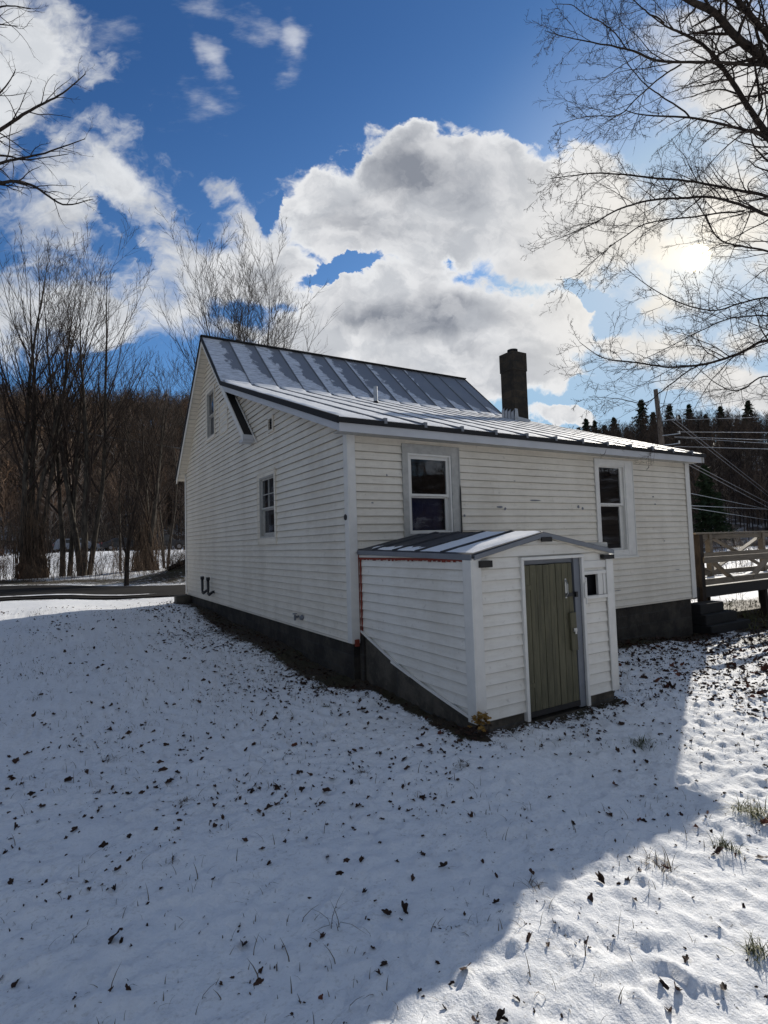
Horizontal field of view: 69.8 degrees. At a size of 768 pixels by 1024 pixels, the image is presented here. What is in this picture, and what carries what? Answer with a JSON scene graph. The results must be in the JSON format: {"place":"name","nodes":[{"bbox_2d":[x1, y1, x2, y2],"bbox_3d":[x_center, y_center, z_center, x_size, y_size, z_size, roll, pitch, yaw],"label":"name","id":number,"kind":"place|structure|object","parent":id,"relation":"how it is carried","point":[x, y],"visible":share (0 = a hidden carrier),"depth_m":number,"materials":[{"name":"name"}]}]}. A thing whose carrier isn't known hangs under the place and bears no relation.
{"place":"outdoors","nodes":[
{"label":"outdoors","id":0,"kind":"place"},
{"bbox_2d":[0,418,179,448],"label":"power line","id":1,"kind":"object","parent":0,"point":[82,432],"visible":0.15,"depth_m":44.47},
{"bbox_2d":[0,584,187,599],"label":"road","id":2,"kind":"structure","parent":0,"point":[16,592],"depth_m":19.93,"materials":[{"name":"asphalt"}]},
{"bbox_2d":[0,594,140,596],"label":"snow patch","id":3,"kind":"object","parent":2,"relation":"on","point":[58,594],"visible":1,"depth_m":17.73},
{"bbox_2d":[0,427,767,1023],"bbox_3d":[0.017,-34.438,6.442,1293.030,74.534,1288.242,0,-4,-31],"label":"ground","id":4,"kind":"structure","parent":0,"point":[186,963],"depth_m":3.80,"materials":[{"name":"snow"}]},
{"bbox_2d":[0,542,14,579],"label":"shrub","id":5,"kind":"object","parent":4,"relation":"on","point":[2,554],"visible":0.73,"depth_m":28.74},
{"bbox_2d":[7,878,13,884],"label":"fallen leaf","id":6,"kind":"object","parent":4,"relation":"on","point":[10,881],"visible":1,"depth_m":3.37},
{"bbox_2d":[0,553,25,581],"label":"shrub","id":7,"kind":"object","parent":4,"relation":"on","point":[1,561],"visible":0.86,"depth_m":28.11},
{"bbox_2d":[11,977,20,987],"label":"fallen leaf","id":8,"kind":"object","parent":4,"relation":"on","point":[13,984],"visible":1,"depth_m":2.62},
{"bbox_2d":[12,757,19,763],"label":"fallen leaf","id":9,"kind":"object","parent":4,"relation":"on","point":[15,760],"visible":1,"depth_m":5.16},
{"bbox_2d":[0,314,53,478],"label":"bare tree","id":10,"kind":"object","parent":4,"relation":"on","point":[12,390],"visible":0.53,"depth_m":32.47,"materials":[{"name":"brown plant"}]},
{"bbox_2d":[20,558,57,580],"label":"shrub","id":11,"kind":"object","parent":4,"relation":"on","point":[27,575],"visible":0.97,"depth_m":27.93,"materials":[{"name":"brown plant"}]},
{"bbox_2d":[0,0,101,228],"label":"bare tree","id":12,"kind":"object","parent":4,"relation":"on","point":[4,127],"visible":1,"depth_m":7.35,"materials":[{"name":"brown plant"}]},
{"bbox_2d":[31,529,76,578],"bbox_3d":[-18.063,2.286,30.032,1.985,2.711,2.402,-3,-3,14],"label":"shrub","id":13,"kind":"object","parent":4,"relation":"on","point":[52,557],"visible":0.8,"depth_m":29.84,"materials":[{"name":"brown plant"}]},
{"bbox_2d":[53,553,83,577],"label":"shrub","id":14,"kind":"object","parent":4,"relation":"on","point":[68,566],"visible":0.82,"depth_m":29.31,"materials":[{"name":"brown plant"}]},
{"bbox_2d":[64,776,72,781],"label":"fallen leaf","id":15,"kind":"object","parent":4,"relation":"on","point":[69,778],"visible":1,"depth_m":4.78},
{"bbox_2d":[0,214,145,578],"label":"bare tree","id":16,"kind":"object","parent":4,"relation":"on","point":[26,453],"visible":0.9,"depth_m":30.76,"materials":[{"name":"brown plant"}]},
{"bbox_2d":[6,487,57,578],"bbox_3d":[-19.281,1.115,30.152,1.840,5.140,2.134,-3,-4,27],"label":"vine tangle","id":17,"kind":"object","parent":16,"relation":"attached to","point":[36,539],"visible":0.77,"depth_m":29.86,"materials":[{"name":"brown plant"}]},
{"bbox_2d":[53,539,99,551],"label":"parked car","id":18,"kind":"object","parent":4,"relation":"on","point":[56,545],"visible":0.28,"depth_m":60.48,"materials":[{"name":"silver metal"}]},
{"bbox_2d":[0,205,158,575],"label":"bare tree","id":19,"kind":"object","parent":4,"relation":"on","point":[86,460],"visible":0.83,"depth_m":31.80,"materials":[{"name":"brown plant"}]},
{"bbox_2d":[0,267,167,575],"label":"bare tree","id":20,"kind":"object","parent":4,"relation":"on","point":[59,479],"visible":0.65,"depth_m":31.64,"materials":[{"name":"brown plant"}]},
{"bbox_2d":[0,509,184,555],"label":"distant scrub","id":21,"kind":"object","parent":4,"relation":"on","point":[67,529],"visible":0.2,"depth_m":68.56,"materials":[{"name":"brown plant"}]},
{"bbox_2d":[0,538,184,581],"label":"roadside brush","id":22,"kind":"object","parent":4,"relation":"on","point":[99,568],"visible":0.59,"depth_m":28.79,"materials":[{"name":"brown plant"}]},
{"bbox_2d":[0,378,188,544],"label":"woods","id":23,"kind":"object","parent":4,"relation":"on","point":[6,460],"visible":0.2,"depth_m":107.84,"materials":[{"name":"plant"}]},
{"bbox_2d":[76,531,126,575],"bbox_3d":[-15.816,2.222,30.376,2.484,2.681,2.884,-4,-4,33],"label":"shrub","id":24,"kind":"object","parent":4,"relation":"on","point":[94,562],"visible":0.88,"depth_m":30.32,"materials":[{"name":"brown plant"}]},
{"bbox_2d":[98,841,107,847],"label":"fallen leaf","id":25,"kind":"object","parent":4,"relation":"on","point":[103,844],"visible":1,"depth_m":3.73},
{"bbox_2d":[108,928,119,944],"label":"fallen leaf","id":26,"kind":"object","parent":4,"relation":"on","point":[110,939],"visible":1,"depth_m":2.85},
{"bbox_2d":[99,538,137,550],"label":"parked car","id":27,"kind":"object","parent":4,"relation":"on","point":[115,543],"visible":0.44,"depth_m":61.11,"materials":[{"name":"paint"}]},
{"bbox_2d":[83,390,165,570],"bbox_3d":[-16.498,-2.004,34.889,4.501,12.011,4.641,-5,-5,43],"label":"bare tree","id":28,"kind":"object","parent":4,"relation":"on","point":[119,499],"visible":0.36,"depth_m":34.62,"materials":[{"name":"brown plant"}]},
{"bbox_2d":[103,530,152,571],"bbox_3d":[-15.127,2.167,33.016,2.891,2.867,3.849,-3,-3,16],"label":"shrub","id":29,"kind":"object","parent":4,"relation":"on","point":[125,544],"visible":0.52,"depth_m":32.42,"materials":[{"name":"brown plant"}]},
{"bbox_2d":[108,537,148,575],"bbox_3d":[-14.186,2.457,30.404,2.249,2.161,2.208,0,-4,-31],"label":"shrub","id":30,"kind":"object","parent":4,"relation":"on","point":[121,561],"visible":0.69,"depth_m":30.10,"materials":[{"name":"brown plant"}]},
{"bbox_2d":[110,445,150,585],"bbox_3d":[-11.071,0.248,24.110,1.542,6.557,2.154,0,-4,-31],"label":"bare tree","id":31,"kind":"object","parent":4,"relation":"on","point":[131,526],"visible":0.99,"depth_m":24.26,"materials":[{"name":"brown plant"}]},
{"bbox_2d":[81,334,190,567],"bbox_3d":[-14.442,-3.575,33.655,5.731,14.889,8.704,-2,-3,6],"label":"bare tree","id":32,"kind":"object","parent":4,"relation":"on","point":[156,489],"visible":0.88,"depth_m":33.08,"materials":[{"name":"brown plant"}]},
{"bbox_2d":[128,496,169,570],"bbox_3d":[-14.151,1.335,33.483,2.704,4.517,1.785,1,-4,-41],"label":"vine tangle","id":33,"kind":"object","parent":32,"relation":"attached to","point":[142,536],"visible":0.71,"depth_m":33.12,"materials":[{"name":"brown plant"}]},
{"bbox_2d":[131,559,160,575],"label":"shrub","id":34,"kind":"object","parent":4,"relation":"on","point":[153,569],"visible":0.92,"depth_m":28.32,"materials":[{"name":"brown plant"}]},
{"bbox_2d":[111,392,184,565],"bbox_3d":[-15.781,-2.152,37.982,6.022,12.640,6.032,-4,-4,39],"label":"bare tree","id":35,"kind":"object","parent":4,"relation":"on","point":[173,513],"visible":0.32,"depth_m":37.80,"materials":[{"name":"brown plant"}]},
{"bbox_2d":[138,535,184,549],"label":"pickup truck","id":36,"kind":"object","parent":4,"relation":"on","point":[173,542],"visible":0.34,"depth_m":62.69,"materials":[{"name":"paint"}]},
{"bbox_2d":[141,531,184,571],"bbox_3d":[-12.313,2.199,32.201,2.314,2.559,3.230,-4,-4,33],"label":"shrub","id":37,"kind":"object","parent":4,"relation":"on","point":[165,551],"visible":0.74,"depth_m":31.77,"materials":[{"name":"brown plant"}]},
{"bbox_2d":[158,767,167,771],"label":"fallen leaf","id":38,"kind":"object","parent":4,"relation":"on","point":[162,769],"visible":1,"depth_m":4.97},
{"bbox_2d":[145,330,195,455],"bbox_3d":[-10.437,-3.697,32.489,6.119,15.131,7.626,-1,-3,-15],"label":"bare tree","id":39,"kind":"object","parent":4,"relation":"on","point":[177,373],"visible":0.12,"depth_m":32.19,"materials":[{"name":"brown plant"}]},
{"bbox_2d":[163,553,184,569],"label":"shrub","id":40,"kind":"object","parent":4,"relation":"on","point":[177,561],"visible":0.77,"depth_m":27.44,"materials":[{"name":"brown plant"}]},
{"bbox_2d":[166,560,184,570],"bbox_3d":[-9.490,2.609,28.414,3.340,0.687,0.376,1,-4,-38],"label":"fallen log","id":41,"kind":"object","parent":4,"relation":"on","point":[169,567],"visible":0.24,"depth_m":27.55,"materials":[{"name":"brown plant"}]},
{"bbox_2d":[175,547,184,558],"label":"shrub","id":42,"kind":"object","parent":4,"relation":"on","point":[181,554],"visible":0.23,"depth_m":28.68,"materials":[{"name":"brown plant"}]},
{"bbox_2d":[174,594,189,603],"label":"concrete block","id":43,"kind":"structure","parent":4,"relation":"on","point":[180,599],"depth_m":16.25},
{"bbox_2d":[168,796,196,806],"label":"grass tuft","id":44,"kind":"object","parent":4,"relation":"on","point":[184,799],"visible":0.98,"depth_m":4.36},
{"bbox_2d":[146,207,342,425],"bbox_3d":[-7.455,-7.025,31.662,10.484,21.502,10.402,-2,-3,3],"label":"bare tree","id":45,"kind":"object","parent":4,"relation":"on","point":[245,334],"visible":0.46,"depth_m":31.56,"materials":[{"name":"brown plant"}]},
{"bbox_2d":[253,977,263,985],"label":"fallen leaf","id":46,"kind":"object","parent":4,"relation":"on","point":[259,980],"visible":1,"depth_m":2.62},
{"bbox_2d":[322,787,331,791],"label":"fallen leaf","id":47,"kind":"object","parent":4,"relation":"on","point":[326,789],"visible":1,"depth_m":4.44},
{"bbox_2d":[310,888,365,933],"bbox_3d":[-0.232,2.141,2.911,0.391,0.185,0.192,-3,-4,19],"label":"grass tuft","id":48,"kind":"object","parent":4,"relation":"on","point":[337,918],"visible":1,"depth_m":2.94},
{"bbox_2d":[0,599,767,1023],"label":"leaf litter","id":49,"kind":"object","parent":4,"relation":"on","point":[702,643],"visible":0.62,"depth_m":7.17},
{"bbox_2d":[381,908,391,914],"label":"fallen leaf","id":50,"kind":"object","parent":4,"relation":"on","point":[386,911],"visible":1,"depth_m":3.07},
{"bbox_2d":[401,900,407,913],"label":"fallen leaf","id":51,"kind":"object","parent":4,"relation":"on","point":[404,905],"visible":1,"depth_m":3.09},
{"bbox_2d":[175,334,705,679],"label":"house","id":52,"kind":"structure","parent":4,"relation":"on","point":[304,476],"depth_m":10.47,"materials":[{"name":"wood"}]},
{"bbox_2d":[205,384,215,441],"bbox_3d":[-4.472,-2.555,14.349,0.134,1.348,0.908,0,-4,-31],"label":"window frame","id":53,"kind":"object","parent":52,"relation":"in","point":[209,415],"depth_m":14.62,"materials":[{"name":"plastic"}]},
{"bbox_2d":[257,467,277,544],"bbox_3d":[-2.174,-0.084,10.555,0.193,1.418,1.038,0,-4,-31],"label":"window","id":54,"kind":"structure","parent":52,"relation":"in","point":[269,538],"depth_m":10.78,"materials":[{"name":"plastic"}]},
{"bbox_2d":[401,443,462,536],"bbox_3d":[0.692,-0.301,8.397,1.068,1.408,0.214,0,-4,-31],"label":"window","id":55,"kind":"structure","parent":52,"relation":"in","point":[422,513],"depth_m":8.48,"materials":[{"name":"white wood"}]},
{"bbox_2d":[593,458,638,558],"bbox_3d":[4.411,-0.058,10.564,1.170,1.889,0.152,0,-4,-31],"label":"window","id":56,"kind":"structure","parent":52,"relation":"in","point":[626,507],"depth_m":10.69,"materials":[{"name":"white wood"}]},
{"bbox_2d":[439,861,447,866],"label":"fallen leaf","id":57,"kind":"object","parent":4,"relation":"on","point":[445,863],"visible":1,"depth_m":3.49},
{"bbox_2d":[452,758,470,770],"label":"grass tuft","id":58,"kind":"object","parent":4,"relation":"on","point":[462,764],"visible":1,"depth_m":4.77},
{"bbox_2d":[455,711,491,736],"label":"leaf clump","id":59,"kind":"object","parent":4,"relation":"on","point":[478,721],"visible":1,"depth_m":5.39,"materials":[{"name":"plant"}]},
{"bbox_2d":[355,530,619,732],"bbox_3d":[1.197,1.556,7.048,2.291,2.668,2.479,0,-4,-31],"label":"cellar entrance","id":60,"kind":"object","parent":4,"relation":"on","point":[510,629],"visible":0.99,"depth_m":6.13,"materials":[{"name":"wood"}]},
{"bbox_2d":[524,563,580,717],"bbox_3d":[1.862,1.381,6.082,0.823,1.613,0.098,0,-4,-31],"label":"door","id":61,"kind":"structure","parent":60,"relation":"in","point":[552,637],"depth_m":6.08,"materials":[{"name":"green wood"}]},
{"bbox_2d":[495,1008,504,1023],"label":"fallen leaf","id":62,"kind":"object","parent":4,"relation":"on","point":[500,1012],"visible":1,"depth_m":2.35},
{"bbox_2d":[498,1016,507,1021],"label":"fallen leaf","id":63,"kind":"object","parent":4,"relation":"on","point":[503,1018],"visible":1,"depth_m":2.34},
{"bbox_2d":[526,931,532,942],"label":"fallen leaf","id":64,"kind":"object","parent":4,"relation":"on","point":[528,937],"visible":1,"depth_m":2.83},
{"bbox_2d":[518,872,547,892],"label":"grass tuft","id":65,"kind":"object","parent":4,"relation":"on","point":[532,881],"visible":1,"depth_m":3.29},
{"bbox_2d":[582,419,591,431],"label":"pine tree","id":66,"kind":"object","parent":4,"relation":"on","point":[585,422],"visible":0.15,"depth_m":175.27,"materials":[{"name":"green plant"}]},
{"bbox_2d":[587,893,592,902],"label":"fallen leaf","id":67,"kind":"object","parent":4,"relation":"on","point":[590,897],"visible":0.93,"depth_m":3.14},
{"bbox_2d":[591,421,599,431],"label":"pine tree","id":68,"kind":"object","parent":4,"relation":"on","point":[594,424],"visible":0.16,"depth_m":176.16,"materials":[{"name":"green plant"}]},
{"bbox_2d":[595,871,604,883],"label":"fallen leaf","id":69,"kind":"object","parent":4,"relation":"on","point":[600,876],"visible":1,"depth_m":3.34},
{"bbox_2d":[631,399,652,441],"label":"pine tree","id":70,"kind":"object","parent":4,"relation":"on","point":[640,409],"visible":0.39,"depth_m":157.23,"materials":[{"name":"green plant"}]},
{"bbox_2d":[629,734,656,751],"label":"grass tuft","id":71,"kind":"object","parent":4,"relation":"on","point":[641,742],"visible":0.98,"depth_m":5.40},
{"bbox_2d":[520,0,767,468],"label":"bare tree","id":72,"kind":"object","parent":4,"relation":"on","point":[759,58],"visible":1,"depth_m":9.46,"materials":[{"name":"brown plant"}]},
{"bbox_2d":[634,846,680,877],"bbox_3d":[1.744,2.210,3.511,0.303,0.132,0.370,-1,-3,-7],"label":"grass tuft","id":73,"kind":"object","parent":4,"relation":"on","point":[664,860],"visible":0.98,"depth_m":3.51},
{"bbox_2d":[550,408,767,542],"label":"woods","id":74,"kind":"object","parent":4,"relation":"on","point":[724,470],"visible":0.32,"depth_m":100.65,"materials":[{"name":"plant"}]},
{"bbox_2d":[658,976,668,989],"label":"fallen leaf","id":75,"kind":"object","parent":4,"relation":"on","point":[664,984],"visible":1,"depth_m":2.53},
{"bbox_2d":[653,389,679,445],"bbox_3d":[20.124,-2.382,38.905,1.737,12.678,0.727,-2,-3,-4],"label":"utility pole","id":76,"kind":"object","parent":4,"relation":"on","point":[661,435],"visible":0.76,"depth_m":38.86,"materials":[{"name":"brown wood"}]},
{"bbox_2d":[660,396,764,413],"bbox_3d":[19.899,-6.420,32.654,0.023,1.822,12.458,-2,-3,-4],"label":"power line","id":77,"kind":"object","parent":76,"relation":"attached to","point":[714,404],"visible":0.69,"depth_m":33.60,"materials":[{"name":"metal"}]},
{"bbox_2d":[669,415,765,490],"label":"power line","id":78,"kind":"object","parent":76,"relation":"attached to","point":[715,451],"visible":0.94,"depth_m":46.41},
{"bbox_2d":[674,446,764,448],"bbox_3d":[17.876,-2.806,24.696,0.041,5.189,28.904,-2,-3,11],"label":"power line","id":79,"kind":"object","parent":76,"relation":"attached to","point":[722,447],"visible":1,"depth_m":31.16,"materials":[{"name":"metal"}]},
{"bbox_2d":[671,420,767,495],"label":"power line","id":80,"kind":"object","parent":76,"relation":"attached to","point":[716,455],"visible":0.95,"depth_m":46.58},
{"bbox_2d":[675,437,767,443],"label":"power line","id":81,"kind":"object","parent":76,"relation":"attached to","point":[722,440],"visible":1,"depth_m":30.89,"materials":[{"name":"metal"}]},
{"bbox_2d":[684,417,763,419],"bbox_3d":[17.903,-4.284,24.707,0.035,5.953,28.719,-2,-3,10],"label":"power line","id":82,"kind":"object","parent":76,"relation":"attached to","point":[724,418],"visible":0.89,"depth_m":30.53,"materials":[{"name":"metal"}]},
{"bbox_2d":[686,437,767,439],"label":"power line","id":83,"kind":"object","parent":76,"relation":"attached to","point":[728,438],"visible":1,"depth_m":30.29,"materials":[{"name":"metal"}]},
{"bbox_2d":[689,465,766,506],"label":"power line","id":84,"kind":"object","parent":76,"relation":"attached to","point":[727,485],"visible":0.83,"depth_m":48.89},
{"bbox_2d":[693,464,767,502],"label":"power line","id":85,"kind":"object","parent":76,"relation":"attached to","point":[728,482],"visible":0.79,"depth_m":49.20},
{"bbox_2d":[716,432,767,432],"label":"power line","id":86,"kind":"object","parent":76,"relation":"attached to","point":[741,432],"visible":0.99,"depth_m":28.78,"materials":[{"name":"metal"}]},
{"bbox_2d":[665,404,678,436],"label":"pine tree","id":87,"kind":"object","parent":4,"relation":"on","point":[669,412],"visible":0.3,"depth_m":153.01,"materials":[{"name":"green plant"}]},
{"bbox_2d":[682,954,688,962],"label":"fallen leaf","id":88,"kind":"object","parent":4,"relation":"on","point":[686,958],"visible":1,"depth_m":2.69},
{"bbox_2d":[684,404,699,436],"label":"pine tree","id":89,"kind":"object","parent":4,"relation":"on","point":[688,406],"visible":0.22,"depth_m":150.47,"materials":[{"name":"green plant"}]},
{"bbox_2d":[692,464,738,534],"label":"pine tree","id":90,"kind":"object","parent":4,"relation":"on","point":[706,484],"visible":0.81,"depth_m":64.38,"materials":[{"name":"green plant"}]},
{"bbox_2d":[705,491,732,540],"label":"pine tree","id":91,"kind":"object","parent":4,"relation":"on","point":[718,522],"visible":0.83,"depth_m":61.15,"materials":[{"name":"green plant"}]},
{"bbox_2d":[714,846,723,854],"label":"fallen leaf","id":92,"kind":"object","parent":4,"relation":"on","point":[718,850],"visible":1,"depth_m":3.61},
{"bbox_2d":[691,600,750,634],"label":"stone steps","id":93,"kind":"structure","parent":4,"relation":"on","point":[710,617],"depth_m":11.86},
{"bbox_2d":[715,406,727,437],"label":"pine tree","id":94,"kind":"object","parent":4,"relation":"on","point":[721,412],"visible":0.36,"depth_m":146.76,"materials":[{"name":"green plant"}]},
{"bbox_2d":[720,982,726,990],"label":"fallen leaf","id":95,"kind":"object","parent":4,"relation":"on","point":[723,986],"visible":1,"depth_m":2.50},
{"bbox_2d":[694,547,757,604],"bbox_3d":[12.817,2.329,25.573,31.926,1.892,19.257,0,-4,-31],"label":"walkway brush","id":96,"kind":"object","parent":4,"relation":"on","point":[733,573],"visible":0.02,"depth_m":20.68,"materials":[{"name":"brown plant"}]},
{"bbox_2d":[691,531,767,615],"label":"walkway","id":97,"kind":"structure","parent":4,"relation":"on","point":[711,582],"depth_m":13.58,"materials":[{"name":"grey wood"}]},
{"bbox_2d":[694,529,767,567],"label":"field brush","id":98,"kind":"object","parent":4,"relation":"on","point":[737,541],"visible":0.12,"depth_m":37.91,"materials":[{"name":"brown plant"}]},
{"bbox_2d":[702,831,762,856],"bbox_3d":[2.282,2.225,3.698,0.310,0.107,0.354,0,-4,-31],"label":"grass tuft","id":99,"kind":"object","parent":4,"relation":"on","point":[728,847],"visible":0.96,"depth_m":3.69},
{"bbox_2d":[715,793,767,826],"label":"grass tuft","id":100,"kind":"object","parent":4,"relation":"on","point":[752,812],"visible":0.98,"depth_m":4.12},
{"bbox_2d":[716,928,767,970],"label":"grass tuft","id":101,"kind":"object","parent":4,"relation":"on","point":[753,947],"visible":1,"depth_m":2.74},
{"bbox_2d":[718,597,767,633],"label":"grass","id":102,"kind":"structure","parent":4,"relation":"on","point":[746,612],"depth_m":14.78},
{"bbox_2d":[741,399,754,423],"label":"pine tree","id":103,"kind":"object","parent":4,"relation":"on","point":[749,408],"visible":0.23,"depth_m":158.66,"materials":[{"name":"green plant"}]},
{"bbox_2d":[756,690,764,694],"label":"fallen leaf","id":104,"kind":"object","parent":4,"relation":"on","point":[758,692],"visible":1,"depth_m":6.90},
{"bbox_2d":[755,854,767,858],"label":"fallen leaf","id":105,"kind":"object","parent":4,"relation":"on","point":[759,856],"visible":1,"depth_m":3.57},
{"bbox_2d":[759,817,767,824],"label":"fallen leaf","id":106,"kind":"object","parent":4,"relation":"on","point":[764,821],"visible":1,"depth_m":3.98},
{"bbox_2d":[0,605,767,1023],"bbox_3d":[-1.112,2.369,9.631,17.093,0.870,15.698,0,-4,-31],"label":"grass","id":107,"kind":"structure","parent":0,"point":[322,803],"depth_m":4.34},
{"bbox_2d":[0,0,767,441],"label":"sky","id":108,"kind":"structure","parent":0,"point":[399,143],"materials":[{"name":"blue"}]},
{"bbox_2d":[691,505,755,508],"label":"power line","id":109,"kind":"object","parent":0,"point":[725,507],"visible":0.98,"depth_m":46.88,"materials":[{"name":"metal"}]},
{"bbox_2d":[691,493,764,508],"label":"power line","id":110,"kind":"object","parent":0,"point":[725,500],"visible":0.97,"depth_m":45.64,"materials":[{"name":"metal"}]},
{"bbox_2d":[693,508,765,519],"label":"power line","id":111,"kind":"object","parent":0,"point":[726,513],"visible":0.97,"depth_m":46.50,"materials":[{"name":"metal"}]}
]}

